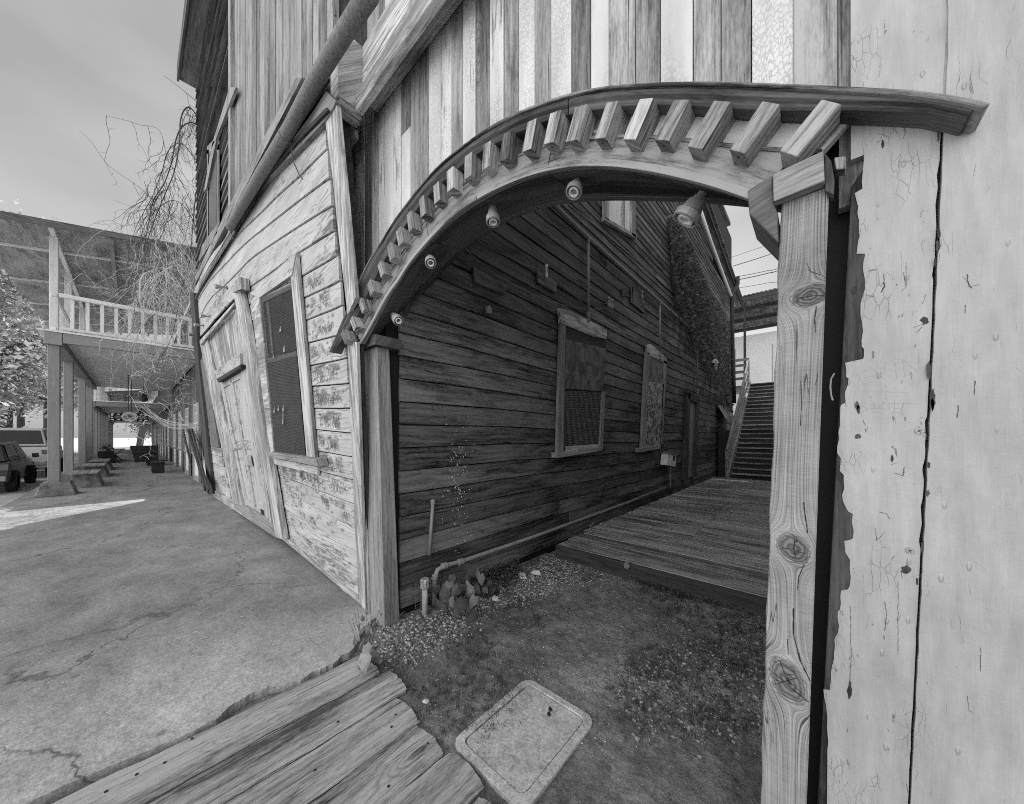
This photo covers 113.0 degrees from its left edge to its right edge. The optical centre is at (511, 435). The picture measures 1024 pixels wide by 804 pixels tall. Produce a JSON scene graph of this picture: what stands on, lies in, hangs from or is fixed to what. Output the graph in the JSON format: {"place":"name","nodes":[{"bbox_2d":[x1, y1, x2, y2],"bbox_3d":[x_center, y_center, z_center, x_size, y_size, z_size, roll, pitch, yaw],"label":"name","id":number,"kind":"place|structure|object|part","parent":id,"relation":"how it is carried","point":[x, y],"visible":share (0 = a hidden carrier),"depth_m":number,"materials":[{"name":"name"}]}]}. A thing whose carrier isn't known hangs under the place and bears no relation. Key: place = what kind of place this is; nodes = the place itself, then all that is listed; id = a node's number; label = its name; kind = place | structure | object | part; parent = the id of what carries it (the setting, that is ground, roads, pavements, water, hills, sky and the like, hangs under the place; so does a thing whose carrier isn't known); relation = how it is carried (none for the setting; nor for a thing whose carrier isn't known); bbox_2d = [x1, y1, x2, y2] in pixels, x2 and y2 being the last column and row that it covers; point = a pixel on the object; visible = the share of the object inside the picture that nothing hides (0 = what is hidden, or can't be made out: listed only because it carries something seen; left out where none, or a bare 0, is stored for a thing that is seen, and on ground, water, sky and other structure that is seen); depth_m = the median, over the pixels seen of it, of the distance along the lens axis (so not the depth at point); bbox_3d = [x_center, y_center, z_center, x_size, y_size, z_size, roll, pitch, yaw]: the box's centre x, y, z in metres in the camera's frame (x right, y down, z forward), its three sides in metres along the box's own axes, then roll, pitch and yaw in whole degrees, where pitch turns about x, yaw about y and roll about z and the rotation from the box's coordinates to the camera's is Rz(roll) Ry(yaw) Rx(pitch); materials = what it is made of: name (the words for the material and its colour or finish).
{"place":"outdoors","nodes":[
{"label":"outdoors","id":0,"kind":"place"},
{"bbox_2d":[0,438,151,507],"bbox_3d":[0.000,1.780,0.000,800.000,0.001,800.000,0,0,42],"label":"ground","id":1,"kind":"structure","parent":0,"point":[9,497],"depth_m":14.07,"materials":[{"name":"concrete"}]},
{"bbox_2d":[0,441,38,491],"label":"parked car","id":2,"kind":"object","parent":1,"relation":"on","point":[17,464],"visible":0.99,"depth_m":10.94,"materials":[{"name":"black paint"}]},
{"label":"side window","id":3,"kind":"part","parent":2,"relation":"part of","materials":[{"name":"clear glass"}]},
{"bbox_2d":[0,316,46,395],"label":"street tree","id":4,"kind":"object","parent":1,"relation":"on","point":[24,358],"visible":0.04,"depth_m":28.61,"materials":[{"name":"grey plant"}]},
{"bbox_2d":[0,199,60,409],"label":"street tree","id":5,"kind":"object","parent":1,"relation":"on","point":[10,312],"visible":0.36,"depth_m":21.17,"materials":[{"name":"grey plant"}]},
{"bbox_2d":[0,428,62,476],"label":"parked van","id":6,"kind":"object","parent":1,"relation":"on","point":[29,441],"visible":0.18,"depth_m":14.02,"materials":[{"name":"silver metal"}]},
{"bbox_2d":[0,279,77,427],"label":"street tree","id":7,"kind":"object","parent":1,"relation":"on","point":[31,370],"visible":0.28,"depth_m":26.82,"materials":[{"name":"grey plant"}]},
{"bbox_2d":[0,376,77,427],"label":"street tree","id":8,"kind":"object","parent":1,"relation":"on","point":[9,424],"visible":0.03,"depth_m":37.07,"materials":[{"name":"grey plant"}]},
{"bbox_2d":[0,307,123,427],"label":"street tree","id":9,"kind":"object","parent":1,"relation":"on","point":[45,404],"visible":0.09,"depth_m":30.11,"materials":[{"name":"grey plant"}]},
{"bbox_2d":[2,325,154,427],"bbox_3d":[-53.331,-8.990,37.129,18.508,21.592,19.564,0,0,42],"label":"street tree","id":10,"kind":"object","parent":1,"relation":"on","point":[20,422],"depth_m":36.57,"materials":[{"name":"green plant"}]},
{"bbox_2d":[117,401,151,439],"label":"street tree","id":11,"kind":"object","parent":1,"relation":"on","point":[148,428],"visible":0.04,"depth_m":50.02,"materials":[{"name":"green plant"}]},
{"bbox_2d":[177,0,744,613],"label":"leaning building","id":12,"kind":"structure","parent":1,"relation":"on","point":[519,414],"depth_m":4.37,"materials":[{"name":"grey wood"}]},
{"bbox_2d":[65,77,199,459],"bbox_3d":[-9.275,-4.368,9.305,3.840,9.954,3.771,0,0,-23],"label":"hanging bare vine","id":13,"kind":"object","parent":12,"relation":"hanging from","point":[153,270],"visible":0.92,"depth_m":8.88,"materials":[{"name":"grey plant"}]},
{"bbox_2d":[191,428,209,493],"bbox_3d":[-9.150,0.550,9.898,5.528,1.642,0.036,0,0,44],"label":"leaning plank","id":14,"kind":"object","parent":12,"relation":"attached to","point":[201,465],"visible":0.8,"depth_m":9.28,"materials":[{"name":"grey wood"}]},
{"bbox_2d":[200,358,222,451],"bbox_3d":[-6.995,-0.769,7.915,2.082,2.257,0.208,0,0,42],"label":"narrow window","id":15,"kind":"structure","parent":12,"relation":"in","point":[215,443],"depth_m":8.13,"materials":[{"name":"grey wood"}]},
{"bbox_2d":[207,138,219,244],"bbox_3d":[-6.066,-4.933,6.877,1.470,2.682,0.020,0,0,42],"label":"upper window","id":16,"kind":"structure","parent":12,"relation":"in","point":[213,192],"depth_m":6.76,"materials":[{"name":"grey glass"}]},
{"bbox_2d":[214,284,227,288],"bbox_3d":[-5.091,-2.598,5.947,0.082,0.099,0.199,0,0,35],"label":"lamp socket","id":17,"kind":"object","parent":12,"relation":"attached to","point":[216,286],"visible":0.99,"depth_m":5.90,"materials":[{"name":"metal"}]},
{"bbox_2d":[220,372,275,536],"bbox_3d":[-4.804,0.154,6.054,3.833,2.583,0.240,0,0,42],"label":"door","id":18,"kind":"structure","parent":12,"relation":"in","point":[232,389],"depth_m":5.97,"materials":[{"name":"grey wood"}]},
{"bbox_2d":[250,253,327,474],"bbox_3d":[-2.863,-0.825,4.209,2.425,2.494,0.244,0,0,42],"label":"window","id":19,"kind":"structure","parent":12,"relation":"in","point":[278,301],"depth_m":4.04,"materials":[{"name":"white wood"}]},
{"bbox_2d":[225,0,378,231],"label":"rusty gutter","id":20,"kind":"object","parent":12,"relation":"attached to","point":[353,18],"visible":1,"depth_m":2.77,"materials":[{"name":"metal"}]},
{"bbox_2d":[291,140,302,179],"bbox_3d":[-2.066,-2.639,3.250,0.235,0.462,0.031,0,0,35],"label":"loose cable","id":21,"kind":"object","parent":20,"relation":"hanging from","point":[294,163],"visible":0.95,"depth_m":3.29,"materials":[{"name":"metal"}]},
{"bbox_2d":[427,499,434,554],"bbox_3d":[-0.775,0.878,3.261,0.046,0.526,0.082,0,0,42],"label":"stub pipe","id":22,"kind":"object","parent":12,"relation":"attached to","point":[432,502],"visible":1,"depth_m":3.25,"materials":[{"name":"grey metal"}]},
{"bbox_2d":[415,567,457,608],"bbox_3d":[-0.717,1.460,3.281,0.003,0.243,0.503,0,0,42],"label":"vent grille","id":23,"kind":"object","parent":12,"relation":"attached to","point":[431,587],"visible":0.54,"depth_m":3.22,"materials":[{"name":"metal"}]},
{"bbox_2d":[485,305,491,313],"bbox_3d":[-0.266,-1.428,3.848,0.030,0.102,0.089,0,0,42],"label":"wall bracket","id":24,"kind":"object","parent":12,"relation":"attached to","point":[488,309],"depth_m":3.83,"materials":[{"name":"metal"}]},
{"bbox_2d":[479,240,585,304],"bbox_3d":[0.403,-2.185,4.581,0.006,0.171,2.353,0,0,42],"label":"cable","id":25,"kind":"object","parent":12,"relation":"attached to","point":[529,266],"visible":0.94,"depth_m":4.35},
{"bbox_2d":[466,250,602,308],"bbox_3d":[0.611,-2.066,4.814,0.006,0.436,3.327,0,0,42],"label":"cable","id":26,"kind":"object","parent":12,"relation":"attached to","point":[521,288],"visible":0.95,"depth_m":4.22,"materials":[{"name":"rubber"}]},
{"bbox_2d":[545,264,547,277],"bbox_3d":[0.468,-2.235,4.608,0.047,0.170,0.048,0,0,42],"label":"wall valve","id":27,"kind":"object","parent":12,"relation":"attached to","point":[546,273],"depth_m":4.59,"materials":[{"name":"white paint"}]},
{"bbox_2d":[431,486,665,604],"bbox_3d":[1.484,1.415,5.716,0.062,0.369,6.736,0,0,42],"label":"pipe","id":28,"kind":"object","parent":12,"relation":"attached to","point":[446,565],"visible":1,"depth_m":3.98,"materials":[{"name":"grey metal"}]},
{"bbox_2d":[551,308,606,457],"bbox_3d":[1.127,-0.772,5.365,0.105,2.173,1.614,0,0,42],"label":"shuttered window","id":29,"kind":"structure","parent":12,"relation":"in","point":[581,354],"depth_m":5.28,"materials":[{"name":"wood"}]},
{"bbox_2d":[586,238,589,321],"bbox_3d":[1.221,-2.490,5.437,0.066,1.333,0.066,0,0,42],"label":"drop pipe","id":30,"kind":"object","parent":12,"relation":"attached to","point":[588,281],"visible":0.99,"depth_m":5.42,"materials":[{"name":"grey metal"}]},
{"bbox_2d":[355,0,863,275],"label":"striped board wall","id":31,"kind":"structure","parent":12,"relation":"attached to","point":[479,66],"depth_m":1.73,"materials":[{"name":"grey wood"}]},
{"bbox_2d":[605,297,613,308],"bbox_3d":[1.743,-2.367,6.067,0.100,0.170,0.191,0,0,42],"label":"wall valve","id":32,"kind":"object","parent":12,"relation":"attached to","point":[609,304],"depth_m":6.03,"materials":[{"name":"metal"}]},
{"bbox_2d":[601,201,636,239],"bbox_3d":[2.043,-4.456,6.414,0.075,1.478,1.445,0,0,42],"label":"upper window","id":33,"kind":"structure","parent":12,"relation":"in","point":[619,215],"depth_m":6.45,"materials":[{"name":"grey wood"}]},
{"bbox_2d":[552,205,721,365],"bbox_3d":[4.174,-2.976,8.745,0.070,0.569,11.747,0,0,42],"label":"sprinkler pipe","id":34,"kind":"object","parent":12,"relation":"attached to","point":[575,225],"visible":0.68,"depth_m":6.03,"materials":[{"name":"grey metal"}]},
{"bbox_2d":[568,204,727,365],"bbox_3d":[5.460,-3.232,10.275,0.021,1.116,13.838,0,0,42],"label":"conduit","id":35,"kind":"object","parent":12,"relation":"attached to","point":[573,208],"visible":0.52,"depth_m":6.33,"materials":[{"name":"grey metal"}]},
{"bbox_2d":[635,344,666,451],"bbox_3d":[3.238,-0.847,7.715,0.125,2.383,1.955,0,0,42],"label":"shuttered window","id":36,"kind":"structure","parent":12,"relation":"in","point":[654,368],"depth_m":7.59,"materials":[{"name":"wood"}]},
{"bbox_2d":[329,81,989,803],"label":"wooden archway","id":37,"kind":"object","parent":12,"relation":"attached to","point":[759,149],"visible":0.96,"depth_m":1.18,"materials":[{"name":"grey wood"}]},
{"bbox_2d":[390,312,403,325],"bbox_3d":[-1.006,-1.016,2.883,0.080,0.252,0.401,0,0,-31],"label":"lamp socket","id":38,"kind":"object","parent":37,"relation":"attached to","point":[397,320],"visible":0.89,"depth_m":2.74,"materials":[{"name":"metal"}]},
{"bbox_2d":[425,254,435,268],"bbox_3d":[-0.610,-1.321,2.529,0.080,0.224,0.247,0,0,-16],"label":"lamp socket","id":39,"kind":"object","parent":37,"relation":"attached to","point":[430,261],"visible":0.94,"depth_m":2.44,"materials":[{"name":"ceramic"}]},
{"bbox_2d":[486,205,499,227],"bbox_3d":[-0.121,-1.431,2.135,0.116,0.219,0.088,0,0,78],"label":"lamp socket","id":40,"kind":"object","parent":37,"relation":"attached to","point":[492,218],"visible":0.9,"depth_m":2.11,"materials":[{"name":"metal"}]},
{"bbox_2d":[566,178,582,200],"bbox_3d":[0.325,-1.283,1.718,0.083,0.163,0.121,0,0,42],"label":"lamp socket","id":41,"kind":"object","parent":37,"relation":"attached to","point":[574,189],"visible":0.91,"depth_m":1.70,"materials":[{"name":"metal"}]},
{"bbox_2d":[673,190,706,227],"bbox_3d":[0.752,-0.961,1.403,0.158,0.177,0.114,0,0,42],"label":"lamp socket","id":42,"kind":"object","parent":37,"relation":"attached to","point":[687,213],"visible":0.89,"depth_m":1.38,"materials":[{"name":"metal"}]},
{"bbox_2d":[829,373,834,399],"bbox_3d":[0.962,-0.146,1.018,0.013,0.082,0.004,0,0,42],"label":"loose cable","id":43,"kind":"object","parent":37,"relation":"hanging from","point":[830,386],"visible":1,"depth_m":1.02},
{"bbox_2d":[658,302,660,358],"bbox_3d":[3.468,-2.462,7.953,0.066,1.349,0.066,0,0,42],"label":"drop pipe","id":44,"kind":"object","parent":12,"relation":"attached to","point":[659,304],"visible":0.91,"depth_m":7.93,"materials":[{"name":"metal"}]},
{"bbox_2d":[660,452,676,486],"bbox_3d":[3.859,0.843,8.354,0.190,0.889,0.699,0,0,42],"label":"meter box","id":45,"kind":"object","parent":12,"relation":"attached to","point":[668,459],"visible":1,"depth_m":8.17,"materials":[{"name":"metal"}]},
{"bbox_2d":[681,391,699,479],"bbox_3d":[5.327,0.000,10.066,0.100,2.532,1.756,0,0,42],"label":"alley door","id":46,"kind":"structure","parent":12,"relation":"in","point":[689,447],"depth_m":9.99,"materials":[{"name":"wood"}]},
{"bbox_2d":[696,340,698,393],"bbox_3d":[5.750,-2.132,10.510,0.066,1.686,0.066,0,0,42],"label":"drop pipe","id":47,"kind":"object","parent":12,"relation":"attached to","point":[697,390],"visible":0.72,"depth_m":10.49,"materials":[{"name":"metal"}]},
{"bbox_2d":[667,214,733,412],"bbox_3d":[6.766,-3.353,11.502,0.381,4.828,9.864,0,0,42],"label":"climbing vine","id":48,"kind":"object","parent":12,"relation":"attached to","point":[690,297],"visible":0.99,"depth_m":10.16,"materials":[{"name":"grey plant"}]},
{"bbox_2d":[708,358,718,370],"bbox_3d":[7.002,-2.447,11.755,0.235,0.445,0.300,0,0,-17],"label":"wall lantern","id":49,"kind":"object","parent":12,"relation":"attached to","point":[715,363],"depth_m":11.67,"materials":[{"name":"metal"}]},
{"bbox_2d":[701,210,732,296],"bbox_3d":[7.071,-6.131,11.674,0.097,1.133,5.147,0,0,42],"label":"eave gutter pipe","id":50,"kind":"object","parent":12,"relation":"attached to","point":[703,219],"visible":0.85,"depth_m":11.34,"materials":[{"name":"grey metal"}]},
{"bbox_2d":[730,276,739,402],"bbox_3d":[9.139,-3.916,13.880,0.288,5.158,0.711,0,0,42],"label":"downspout","id":51,"kind":"object","parent":12,"relation":"attached to","point":[732,331],"visible":0.94,"depth_m":13.80,"materials":[{"name":"grey metal"}]},
{"bbox_2d":[733,288,777,414],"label":"white shed","id":52,"kind":"structure","parent":1,"relation":"on","point":[758,310],"depth_m":21.61,"materials":[{"name":"wood"}]},
{"bbox_2d":[807,0,1023,803],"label":"white painted wall","id":53,"kind":"structure","parent":1,"relation":"on","point":[917,685],"depth_m":0.91,"materials":[{"name":"paint"}]},
{"bbox_2d":[146,456,156,465],"bbox_3d":[-19.675,1.365,18.503,1.400,0.470,0.400,0,0,42],"label":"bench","id":54,"kind":"object","parent":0,"point":[151,458],"visible":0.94,"depth_m":18.07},
{"bbox_2d":[151,395,157,444],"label":"row house","id":55,"kind":"structure","parent":0,"point":[154,432],"depth_m":34.01,"materials":[{"name":"grey wood"}]},
{"bbox_2d":[157,391,172,461],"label":"row house","id":56,"kind":"structure","parent":0,"point":[165,449],"depth_m":23.59,"materials":[{"name":"grey wood"}]},
{"bbox_2d":[166,417,168,446],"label":"shop window","id":57,"kind":"structure","parent":56,"relation":"in","point":[168,417],"depth_m":20.97,"materials":[{"name":"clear glass"}]},
{"bbox_2d":[171,304,201,482],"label":"row house","id":58,"kind":"structure","parent":0,"point":[178,446],"depth_m":14.41,"materials":[{"name":"grey wood"}]},
{"bbox_2d":[0,211,196,481],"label":"porch","id":59,"kind":"object","parent":58,"relation":"attached to","point":[39,258],"visible":0.96,"depth_m":10.97,"materials":[{"name":"grey wood"}]},
{"bbox_2d":[110,375,147,421],"bbox_3d":[-16.455,-1.599,14.600,0.064,2.002,1.088,0,0,42],"label":"hanging sign","id":60,"kind":"object","parent":59,"relation":"hanging from","point":[123,417],"visible":0.95,"depth_m":14.57,"materials":[{"name":"white paint"}]},
{"bbox_2d":[139,385,148,401],"bbox_3d":[-19.129,-2.175,17.614,0.356,0.850,0.356,0,0,42],"label":"pendant lantern","id":61,"kind":"object","parent":59,"relation":"hanging from","point":[143,397],"visible":0.98,"depth_m":17.54,"materials":[{"name":"metal"}]},
{"bbox_2d":[172,414,175,448],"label":"shop window","id":62,"kind":"structure","parent":58,"relation":"in","point":[174,429],"depth_m":17.92,"materials":[{"name":"grey glass"}]},
{"bbox_2d":[177,411,180,449],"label":"shop window","id":63,"kind":"structure","parent":58,"relation":"in","point":[179,430],"depth_m":16.14,"materials":[{"name":"grey glass"}]},
{"bbox_2d":[183,408,187,451],"bbox_3d":[-13.358,-0.227,13.943,1.500,1.795,0.110,0,0,42],"label":"shop window","id":64,"kind":"structure","parent":58,"relation":"in","point":[186,410],"depth_m":14.15,"materials":[{"name":"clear glass"}]},
{"bbox_2d":[192,403,197,453],"bbox_3d":[-11.120,-0.227,11.945,1.500,1.795,0.110,0,0,42],"label":"shop window","id":65,"kind":"structure","parent":58,"relation":"in","point":[195,414],"depth_m":12.15,"materials":[{"name":"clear glass"}]},
{"bbox_2d":[0,447,374,803],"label":"pavement","id":66,"kind":"structure","parent":0,"point":[67,598],"depth_m":2.89,"materials":[{"name":"concrete"}]},
{"bbox_2d":[33,480,78,497],"bbox_3d":[-12.312,1.419,9.182,0.747,0.361,0.672,0,0,42],"label":"concrete footing","id":67,"kind":"object","parent":66,"relation":"on","point":[60,488],"visible":0.98,"depth_m":8.99,"materials":[{"name":"grey concrete"}]},
{"bbox_2d":[61,473,71,479],"bbox_3d":[-14.625,1.429,11.247,0.707,0.342,0.636,0,0,42],"label":"concrete footing","id":68,"kind":"object","parent":66,"relation":"on","point":[65,477],"visible":0.09,"depth_m":11.01,"materials":[{"name":"concrete"}]},
{"bbox_2d":[74,465,83,469],"bbox_3d":[-18.056,1.429,14.310,0.707,0.342,0.636,0,0,42],"label":"concrete footing","id":69,"kind":"object","parent":66,"relation":"on","point":[77,467],"visible":0.23,"depth_m":14.04,"materials":[{"name":"concrete"}]},
{"bbox_2d":[66,469,103,487],"bbox_3d":[-13.583,1.370,10.837,1.500,0.460,0.676,0,0,42],"label":"plank bench","id":70,"kind":"object","parent":66,"relation":"on","point":[86,478],"visible":0.9,"depth_m":10.47,"materials":[{"name":"wood"}]},
{"bbox_2d":[80,463,109,476],"bbox_3d":[-16.567,1.370,13.501,1.900,0.460,0.676,0,0,42],"label":"plank bench","id":71,"kind":"object","parent":66,"relation":"on","point":[104,471],"visible":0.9,"depth_m":13.10,"materials":[{"name":"wood"}]},
{"bbox_2d":[88,458,112,470],"bbox_3d":[-19.402,1.370,16.032,2.300,0.460,0.676,0,0,42],"label":"plank bench","id":72,"kind":"object","parent":66,"relation":"on","point":[109,465],"visible":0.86,"depth_m":15.52,"materials":[{"name":"wood"}]},
{"bbox_2d":[98,443,114,462],"bbox_3d":[-23.656,0.938,19.788,0.849,1.325,0.661,0,0,42],"label":"planter box","id":73,"kind":"object","parent":66,"relation":"on","point":[107,453],"visible":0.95,"depth_m":19.60,"materials":[{"name":"black wood"}]},
{"bbox_2d":[109,448,124,460],"bbox_3d":[-25.083,1.226,21.455,1.000,0.773,0.800,0,0,42],"label":"folding table","id":74,"kind":"object","parent":66,"relation":"on","point":[118,452],"visible":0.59,"depth_m":21.32,"materials":[{"name":"metal"}]},
{"bbox_2d":[105,390,157,447],"bbox_3d":[-39.760,-1.511,34.746,14.400,5.622,4.520,0,0,42],"label":"porch","id":75,"kind":"object","parent":66,"relation":"on","point":[121,396],"visible":0.49,"depth_m":32.79,"materials":[{"name":"grey wood"}]},
{"bbox_2d":[130,426,158,461],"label":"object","id":76,"kind":"object","parent":66,"relation":"on","point":[138,451],"visible":0.95,"depth_m":20.93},
{"bbox_2d":[151,460,164,472],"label":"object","id":77,"kind":"object","parent":66,"relation":"on","point":[158,466],"visible":0.99,"depth_m":14.48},
{"bbox_2d":[181,425,190,462],"bbox_3d":[-11.828,0.196,12.289,5.173,1.332,0.036,0,0,44],"label":"leaning plank","id":78,"kind":"object","parent":66,"relation":"on","point":[187,449],"visible":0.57,"depth_m":11.66,"materials":[{"name":"wood"}]},
{"bbox_2d":[188,427,205,490],"bbox_3d":[-9.748,0.516,10.432,6.133,1.709,0.036,0,0,43],"label":"leaning plank","id":79,"kind":"object","parent":66,"relation":"on","point":[196,458],"visible":0.78,"depth_m":9.88,"materials":[{"name":"grey wood"}]},
{"bbox_2d":[62,546,352,683],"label":"litter scraps","id":80,"kind":"object","parent":66,"relation":"on","point":[207,637],"visible":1,"depth_m":2.59,"materials":[{"name":"paint"}]},
{"bbox_2d":[50,625,377,803],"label":"soil seam","id":81,"kind":"object","parent":66,"relation":"on","point":[253,703],"depth_m":2.09,"materials":[{"name":"grey soil"}]},
{"bbox_2d":[202,440,205,473],"bbox_3d":[-9.108,0.150,10.759,2.080,2.900,0.880,0,0,42],"label":"shop bay","id":82,"kind":"object","parent":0,"point":[203,461],"visible":0.02,"depth_m":10.99,"materials":[{"name":"white paint"}]},
{"bbox_2d":[0,0,793,437],"label":"sky","id":83,"kind":"structure","parent":0,"point":[66,66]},
{"bbox_2d":[350,553,765,803],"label":"alley dirt","id":84,"kind":"structure","parent":0,"point":[599,770],"depth_m":2.27,"materials":[{"name":"grey soil"}]},
{"bbox_2d":[52,655,490,803],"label":"boardwalk","id":85,"kind":"structure","parent":84,"relation":"on","point":[347,732],"depth_m":1.68,"materials":[{"name":"grey wood"}]},
{"bbox_2d":[347,606,381,675],"bbox_3d":[-1.021,1.451,2.445,0.237,0.380,0.487,0,0,-38],"label":"corner weed","id":86,"kind":"object","parent":84,"relation":"on","point":[365,659],"visible":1,"depth_m":2.41,"materials":[{"name":"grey plant"}]},
{"bbox_2d":[421,568,495,625],"bbox_3d":[-0.568,1.450,3.283,1.100,0.364,0.765,0,0,42],"label":"ivy plant","id":87,"kind":"object","parent":84,"relation":"on","point":[452,589],"visible":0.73,"depth_m":2.99,"materials":[{"name":"plant"}]},
{"bbox_2d":[465,558,525,598],"bbox_3d":[-0.165,1.568,3.858,0.584,0.158,1.282,0,0,26],"label":"clover patch","id":88,"kind":"object","parent":84,"relation":"on","point":[512,568],"visible":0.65,"depth_m":3.76,"materials":[{"name":"grey plant"}]},
{"bbox_2d":[455,680,591,803],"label":"utility cover","id":89,"kind":"object","parent":84,"relation":"on","point":[513,761],"visible":0.98,"depth_m":1.80,"materials":[{"name":"concrete"}]},
{"bbox_2d":[531,570,539,574],"bbox_3d":[0.276,1.615,4.019,0.151,0.040,0.092,0,0,42],"label":"rock","id":90,"kind":"object","parent":84,"relation":"on","point":[535,572],"visible":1,"depth_m":3.99,"materials":[{"name":"stone"}]},
{"bbox_2d":[362,553,765,761],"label":"gravel","id":91,"kind":"structure","parent":84,"relation":"on","point":[523,595],"depth_m":2.52,"materials":[{"name":"grey gravel"}]},
{"bbox_2d":[420,577,428,615],"bbox_3d":[-0.796,1.502,3.096,0.077,0.395,0.077,0,0,42],"label":"drain pipe","id":92,"kind":"object","parent":91,"relation":"on","point":[424,584],"visible":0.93,"depth_m":3.07,"materials":[{"name":"grey metal"}]},
{"bbox_2d":[492,595,498,600],"bbox_3d":[-0.171,1.620,3.390,0.100,0.031,0.064,0,0,42],"label":"rock","id":93,"kind":"object","parent":91,"relation":"on","point":[494,598],"visible":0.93,"depth_m":3.37,"materials":[{"name":"stone"}]},
{"bbox_2d":[515,571,526,578],"bbox_3d":[0.094,1.605,3.917,0.199,0.059,0.113,0,0,42],"label":"rock","id":94,"kind":"object","parent":91,"relation":"on","point":[521,573],"visible":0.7,"depth_m":3.88,"materials":[{"name":"stone"}]},
{"bbox_2d":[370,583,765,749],"bbox_3d":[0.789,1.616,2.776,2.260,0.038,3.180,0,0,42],"label":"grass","id":95,"kind":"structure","parent":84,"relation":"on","point":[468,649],"depth_m":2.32,"materials":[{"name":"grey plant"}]},
{"bbox_2d":[734,254,769,265],"bbox_3d":[19.403,-11.353,17.001,16.642,5.741,0.036,0,0,0],"label":"cable","id":96,"kind":"object","parent":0,"point":[753,259],"visible":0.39,"depth_m":16.99,"materials":[{"name":"metal"}]},
{"bbox_2d":[740,271,776,279],"bbox_3d":[19.455,-10.449,17.001,16.538,5.375,0.040,0,0,0],"label":"cable","id":97,"kind":"object","parent":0,"point":[759,275],"visible":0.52,"depth_m":16.98,"materials":[{"name":"metal"}]},
{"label":"alley ground","id":98,"kind":"structure","parent":0,"visible":0},
{"bbox_2d":[556,477,770,618],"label":"wooden deck","id":99,"kind":"structure","parent":98,"relation":"on","point":[709,538],"depth_m":4.52,"materials":[{"name":"grey wood"}]},
{"bbox_2d":[624,561,629,569],"bbox_3d":[1.294,1.459,3.833,0.067,0.105,0.022,0,0,32],"label":"dead leaf","id":100,"kind":"object","parent":99,"relation":"on","point":[626,565],"visible":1,"depth_m":3.83,"materials":[{"name":"plant"}]},
{"bbox_2d":[725,358,773,480],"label":"wooden staircase","id":101,"kind":"structure","parent":99,"relation":"on","point":[751,432],"depth_m":12.60,"materials":[{"name":"grey wood"}]},
{"bbox_2d":[632,577,748,610],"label":"ground weeds","id":102,"kind":"object","parent":98,"relation":"on","point":[659,586],"visible":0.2,"depth_m":3.51,"materials":[{"name":"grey plant"}]},
{"bbox_2d":[717,405,738,477],"bbox_3d":[8.665,0.215,13.445,0.460,2.770,2.400,0,0,42],"label":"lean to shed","id":103,"kind":"object","parent":98,"relation":"on","point":[723,436],"visible":0.49,"depth_m":12.70,"materials":[{"name":"grey wood"}]},
{"bbox_3d":[-27.381,1.429,22.635,0.707,0.342,0.636,0,0,42],"label":"concrete footing","id":104,"kind":"object","parent":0,"visible":0},
{"bbox_2d":[61,362,168,457],"bbox_3d":[-27.862,-1.711,24.123,15.300,6.022,4.520,0,0,42],"label":"porch","id":105,"kind":"object","parent":104,"relation":"on","point":[102,408],"visible":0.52,"depth_m":21.01,"materials":[{"name":"grey wood"}]}
]}

